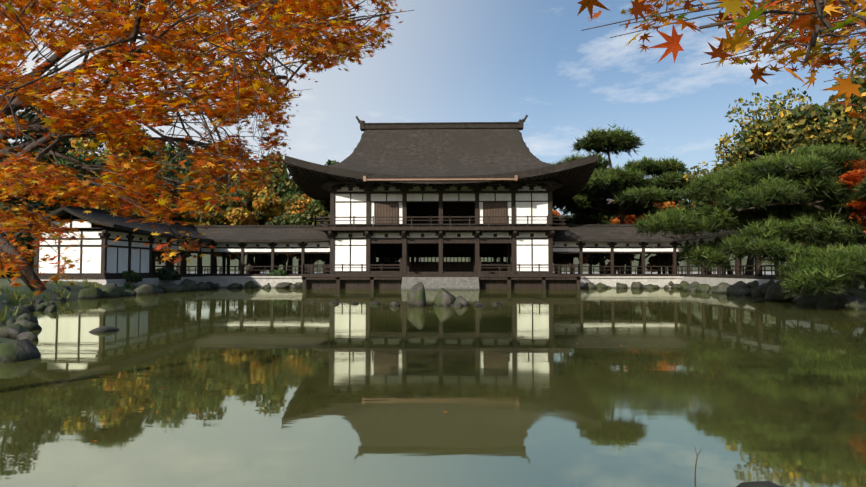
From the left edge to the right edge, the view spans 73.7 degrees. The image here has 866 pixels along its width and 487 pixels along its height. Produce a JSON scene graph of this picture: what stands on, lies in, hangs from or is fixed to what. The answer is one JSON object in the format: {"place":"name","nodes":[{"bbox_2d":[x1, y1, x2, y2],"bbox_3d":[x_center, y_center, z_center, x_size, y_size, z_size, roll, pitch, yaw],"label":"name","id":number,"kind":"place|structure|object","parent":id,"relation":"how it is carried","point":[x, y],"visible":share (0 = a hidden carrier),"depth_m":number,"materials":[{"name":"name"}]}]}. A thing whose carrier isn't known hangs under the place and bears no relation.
{"place":"outdoors","nodes":[
{"label":"outdoors","id":0,"kind":"place"},
{"bbox_2d":[378,257,418,261],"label":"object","id":1,"kind":"object","parent":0,"point":[392,259],"depth_m":91.72,"materials":[{"name":"green plant"}]},
{"bbox_2d":[0,288,865,486],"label":"pond water","id":2,"kind":"structure","parent":0,"point":[266,387],"depth_m":8.36,"materials":[{"name":"green liquid"}]},
{"bbox_2d":[694,446,700,481],"bbox_3d":[2.216,1.869,4.839,0.067,0.341,0.027,0,-3,2],"label":"twig","id":3,"kind":"object","parent":2,"relation":"in","point":[695,465],"visible":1,"depth_m":4.83,"materials":[{"name":"brown plant"}]},
{"bbox_2d":[0,215,865,342],"bbox_3d":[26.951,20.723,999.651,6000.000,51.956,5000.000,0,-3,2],"label":"ground","id":4,"kind":"structure","parent":0,"point":[75,289],"depth_m":116.39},
{"bbox_2d":[0,145,56,272],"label":"tree","id":5,"kind":"object","parent":4,"relation":"on","point":[36,204],"depth_m":53.26,"materials":[{"name":"orange plant"}]},
{"bbox_2d":[0,99,82,246],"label":"tree","id":6,"kind":"object","parent":4,"relation":"on","point":[65,141],"depth_m":75.21,"materials":[{"name":"plant"}]},
{"bbox_2d":[0,155,88,277],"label":"tree","id":7,"kind":"object","parent":4,"relation":"on","point":[56,204],"depth_m":59.84,"materials":[{"name":"orange plant"}]},
{"bbox_2d":[44,137,115,164],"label":"tree","id":8,"kind":"object","parent":4,"relation":"on","point":[77,143],"depth_m":73.35,"materials":[{"name":"yellow plant"}]},
{"bbox_2d":[53,124,163,201],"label":"tree","id":9,"kind":"object","parent":4,"relation":"on","point":[148,154],"depth_m":73.42,"materials":[{"name":"plant"}]},
{"bbox_2d":[89,150,138,164],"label":"tree","id":10,"kind":"object","parent":4,"relation":"on","point":[98,158],"depth_m":71.46,"materials":[{"name":"plant"}]},
{"bbox_2d":[53,142,193,268],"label":"tree","id":11,"kind":"object","parent":4,"relation":"on","point":[80,157],"depth_m":65.21,"materials":[{"name":"plant"}]},
{"bbox_2d":[103,147,176,269],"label":"tree","id":12,"kind":"object","parent":4,"relation":"on","point":[159,260],"depth_m":70.21,"materials":[{"name":"plant"}]},
{"bbox_2d":[0,0,413,295],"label":"maple","id":13,"kind":"object","parent":4,"relation":"on","point":[151,105],"depth_m":5.65,"materials":[{"name":"orange plant"}]},
{"bbox_2d":[186,171,264,273],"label":"tree","id":14,"kind":"object","parent":4,"relation":"on","point":[197,222],"depth_m":69.12,"materials":[{"name":"plant"}]},
{"bbox_2d":[196,140,261,273],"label":"tree","id":15,"kind":"object","parent":4,"relation":"on","point":[209,141],"depth_m":86.62,"materials":[{"name":"plant"}]},
{"bbox_2d":[215,222,252,273],"bbox_3d":[-21.570,0.646,65.560,7.308,6.219,7.142,0,-3,2],"label":"court tree","id":16,"kind":"object","parent":4,"relation":"on","point":[233,257],"depth_m":64.00,"materials":[{"name":"green plant"}]},
{"bbox_2d":[169,151,303,273],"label":"tree","id":17,"kind":"object","parent":4,"relation":"on","point":[285,181],"depth_m":66.08,"materials":[{"name":"plant"}]},
{"bbox_2d":[184,187,290,273],"bbox_3d":[-22.266,-1.419,66.516,14.133,10.457,11.769,0,-3,2],"label":"tree","id":18,"kind":"object","parent":4,"relation":"on","point":[236,215],"depth_m":64.36,"materials":[{"name":"orange plant"}]},
{"bbox_2d":[214,182,307,271],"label":"tree","id":19,"kind":"object","parent":4,"relation":"on","point":[251,209],"depth_m":65.46,"materials":[{"name":"plant"}]},
{"bbox_2d":[247,215,283,271],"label":"court tree","id":20,"kind":"object","parent":4,"relation":"on","point":[278,260],"depth_m":66.88,"materials":[{"name":"green plant"}]},
{"bbox_2d":[268,185,301,273],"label":"tree","id":21,"kind":"object","parent":4,"relation":"on","point":[299,268],"depth_m":75.74,"materials":[{"name":"plant"}]},
{"bbox_2d":[279,254,307,273],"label":"tree","id":22,"kind":"object","parent":4,"relation":"on","point":[306,261],"depth_m":68.79,"materials":[{"name":"green plant"}]},
{"bbox_2d":[281,189,305,199],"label":"tree","id":23,"kind":"object","parent":4,"relation":"on","point":[292,191],"depth_m":73.74,"materials":[{"name":"green plant"}]},
{"bbox_2d":[261,194,329,272],"bbox_3d":[-14.392,-1.749,66.077,12.494,11.066,12.066,0,-3,2],"label":"tree","id":24,"kind":"object","parent":4,"relation":"on","point":[319,210],"depth_m":62.69,"materials":[{"name":"green plant"}]},
{"bbox_2d":[286,194,317,260],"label":"tree","id":25,"kind":"object","parent":4,"relation":"on","point":[308,201],"visible":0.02,"depth_m":67.47,"materials":[{"name":"plant"}]},
{"bbox_2d":[281,199,326,273],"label":"tree","id":26,"kind":"object","parent":4,"relation":"on","point":[299,202],"depth_m":66.63,"materials":[{"name":"orange plant"}]},
{"bbox_2d":[306,214,323,273],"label":"court tree","id":27,"kind":"object","parent":4,"relation":"on","point":[309,258],"depth_m":65.82,"materials":[{"name":"green plant"}]},
{"bbox_2d":[41,276,778,287],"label":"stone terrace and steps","id":28,"kind":"structure","parent":4,"relation":"on","point":[274,281],"depth_m":53.13,"materials":[{"name":"grey stone"}]},
{"bbox_2d":[121,270,142,282],"bbox_3d":[-21.913,2.371,41.529,1.952,0.960,1.817,0,-3,2],"label":"shrub","id":29,"kind":"object","parent":28,"relation":"on","point":[131,276],"visible":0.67,"depth_m":41.09,"materials":[{"name":"green plant"}]},
{"bbox_2d":[152,267,180,280],"bbox_3d":[-21.629,2.475,46.497,2.384,1.183,2.455,0,-3,2],"label":"shrub","id":30,"kind":"object","parent":28,"relation":"on","point":[164,274],"visible":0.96,"depth_m":45.95,"materials":[{"name":"green plant"}]},
{"bbox_2d":[268,269,286,275],"bbox_3d":[-14.735,2.866,54.933,1.834,0.962,1.832,0,-3,2],"label":"shrub","id":31,"kind":"object","parent":28,"relation":"on","point":[278,272],"visible":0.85,"depth_m":54.46,"materials":[{"name":"green plant"}]},
{"bbox_2d":[0,279,865,486],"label":"rocks","id":32,"kind":"object","parent":4,"relation":"on","point":[27,349],"visible":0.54,"depth_m":26.45,"materials":[{"name":"grey stone"}]},
{"bbox_2d":[2,279,865,340],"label":"shore rocks","id":33,"kind":"object","parent":4,"relation":"on","point":[27,320],"visible":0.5,"depth_m":39.73,"materials":[{"name":"grey stone"}]},
{"bbox_2d":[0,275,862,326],"bbox_3d":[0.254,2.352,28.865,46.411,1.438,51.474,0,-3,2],"label":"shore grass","id":34,"kind":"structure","parent":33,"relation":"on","point":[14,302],"depth_m":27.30,"materials":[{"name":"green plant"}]},
{"bbox_2d":[31,162,861,288],"bbox_3d":[0.638,-1.120,50.306,55.000,11.779,36.524,0,-3,2],"label":"timber frame","id":35,"kind":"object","parent":4,"relation":"on","point":[440,218],"depth_m":52.84,"materials":[{"name":"wood"}]},
{"bbox_2d":[19,204,757,241],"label":"corridor roofs","id":36,"kind":"structure","parent":35,"relation":"on","point":[307,233],"depth_m":54.45,"materials":[{"name":"brown wood"}]},
{"bbox_2d":[363,175,517,181],"bbox_3d":[0.617,-5.585,49.709,13.240,0.450,0.500,0,-3,2],"label":"gutter","id":37,"kind":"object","parent":35,"relation":"attached to","point":[502,179],"depth_m":49.52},
{"bbox_2d":[327,128,553,175],"bbox_3d":[0.876,-8.651,59.398,27.000,6.580,19.200,0,-3,2],"label":"roof","id":38,"kind":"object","parent":35,"relation":"on","point":[436,152],"visible":0.48,"depth_m":56.00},
{"bbox_2d":[376,203,506,222],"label":"lattice shutters","id":39,"kind":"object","parent":35,"relation":"attached to","point":[397,212],"depth_m":53.12,"materials":[{"name":"brown wood"}]},
{"bbox_2d":[285,154,597,198],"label":"roof eaves","id":40,"kind":"object","parent":35,"relation":"attached to","point":[520,174],"visible":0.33,"depth_m":49.65,"materials":[{"name":"brown wood"}]},
{"bbox_2d":[38,184,864,272],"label":"plaster panels","id":41,"kind":"object","parent":35,"relation":"on","point":[358,253],"visible":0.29,"depth_m":52.98,"materials":[{"name":"white paint"}]},
{"bbox_2d":[552,212,565,223],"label":"tree","id":42,"kind":"object","parent":4,"relation":"on","point":[555,218],"visible":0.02,"depth_m":70.71,"materials":[{"name":"green plant"}]},
{"bbox_2d":[553,254,583,263],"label":"court tree","id":43,"kind":"object","parent":4,"relation":"on","point":[567,255],"depth_m":63.74,"materials":[{"name":"green plant"}]},
{"bbox_2d":[553,254,588,272],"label":"tree","id":44,"kind":"object","parent":4,"relation":"on","point":[584,255],"depth_m":80.81,"materials":[{"name":"plant"}]},
{"bbox_2d":[553,255,589,272],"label":"tree","id":45,"kind":"object","parent":4,"relation":"on","point":[566,261],"depth_m":84.51,"materials":[{"name":"green plant"}]},
{"bbox_2d":[575,198,629,273],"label":"tree","id":46,"kind":"object","parent":4,"relation":"on","point":[604,260],"depth_m":79.24,"materials":[{"name":"plant"}]},
{"bbox_2d":[585,220,634,273],"bbox_3d":[18.142,0.564,62.331,7.704,6.110,4.628,-2,-3,34],"label":"court tree","id":47,"kind":"object","parent":4,"relation":"on","point":[620,259],"depth_m":60.56,"materials":[{"name":"green plant"}]},
{"bbox_2d":[587,223,637,273],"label":"court tree","id":48,"kind":"object","parent":4,"relation":"on","point":[595,261],"depth_m":67.50,"materials":[{"name":"green plant"}]},
{"bbox_2d":[550,120,705,273],"bbox_3d":[20.195,-4.523,64.904,19.593,16.543,19.126,0,-3,2],"label":"pine","id":49,"kind":"object","parent":4,"relation":"on","point":[631,184],"depth_m":61.36,"materials":[{"name":"green plant"}]},
{"bbox_2d":[598,201,678,273],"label":"tree","id":50,"kind":"object","parent":4,"relation":"on","point":[630,221],"depth_m":79.89,"materials":[{"name":"plant"}]},
{"bbox_2d":[608,200,679,273],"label":"tree","id":51,"kind":"object","parent":4,"relation":"on","point":[626,218],"depth_m":80.00,"materials":[{"name":"plant"}]},
{"bbox_2d":[646,205,684,273],"bbox_3d":[25.706,-0.271,61.121,7.673,7.653,7.914,0,-3,2],"label":"court tree","id":52,"kind":"object","parent":4,"relation":"on","point":[652,260],"depth_m":58.93,"materials":[{"name":"plant"}]},
{"bbox_2d":[676,174,753,274],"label":"tree","id":53,"kind":"object","parent":4,"relation":"on","point":[687,205],"depth_m":68.97,"materials":[{"name":"green plant"}]},
{"bbox_2d":[713,201,731,273],"bbox_3d":[30.729,-1.222,62.014,7.089,9.675,9.891,1,-3,-29],"label":"tree","id":54,"kind":"object","parent":4,"relation":"on","point":[729,272],"depth_m":60.96,"materials":[{"name":"plant"}]},
{"bbox_2d":[630,142,865,300],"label":"pine","id":55,"kind":"object","parent":4,"relation":"on","point":[809,174],"depth_m":26.53,"materials":[{"name":"green plant"}]},
{"bbox_2d":[683,87,865,187],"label":"tree","id":56,"kind":"object","parent":4,"relation":"on","point":[774,130],"depth_m":44.48,"materials":[{"name":"plant"}]},
{"bbox_2d":[712,117,858,166],"bbox_3d":[31.674,-6.584,51.046,13.627,10.330,14.901,-1,-3,18],"label":"tree","id":57,"kind":"object","parent":4,"relation":"on","point":[761,152],"depth_m":49.23,"materials":[{"name":"plant"}]},
{"bbox_2d":[728,66,865,252],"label":"tree","id":58,"kind":"object","parent":4,"relation":"on","point":[811,113],"depth_m":42.96,"materials":[{"name":"plant"}]},
{"bbox_2d":[836,158,865,234],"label":"red maple","id":59,"kind":"object","parent":4,"relation":"on","point":[851,176],"depth_m":25.52,"materials":[{"name":"plant"}]},
{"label":"trunk","id":60,"kind":"object","parent":4,"relation":"on","visible":0},
{"bbox_2d":[325,159,338,165],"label":"foliage","id":61,"kind":"object","parent":60,"relation":"attached to","point":[329,162],"depth_m":110.57,"materials":[{"name":"green plant"}]},
{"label":"trunk","id":62,"kind":"object","parent":4,"relation":"on","visible":0},
{"bbox_2d":[140,127,179,161],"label":"foliage","id":63,"kind":"object","parent":62,"relation":"on","point":[156,152],"depth_m":89.62,"materials":[{"name":"green plant"}]},
{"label":"trunk","id":64,"kind":"object","parent":4,"relation":"on","visible":0},
{"bbox_2d":[78,180,188,218],"bbox_3d":[-33.585,-3.396,68.320,12.519,9.286,15.837,1,-3,-19],"label":"foliage","id":65,"kind":"object","parent":64,"relation":"attached to","point":[99,207],"depth_m":61.45,"materials":[{"name":"green plant"}]},
{"bbox_2d":[0,0,865,214],"label":"sky","id":66,"kind":"structure","parent":0,"point":[447,60],"materials":[{"name":"blue"}]},
{"bbox_2d":[401,277,479,289],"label":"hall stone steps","id":67,"kind":"structure","parent":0,"point":[448,283],"depth_m":49.19,"materials":[{"name":"grey stone"}]},
{"bbox_2d":[356,115,527,130],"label":"roof ridge","id":68,"kind":"structure","parent":0,"point":[519,124],"depth_m":59.16,"materials":[{"name":"brown wood"}]},
{"bbox_2d":[577,0,865,119],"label":"maple","id":69,"kind":"object","parent":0,"point":[736,42],"depth_m":1.86,"materials":[{"name":"orange plant"}]}
]}

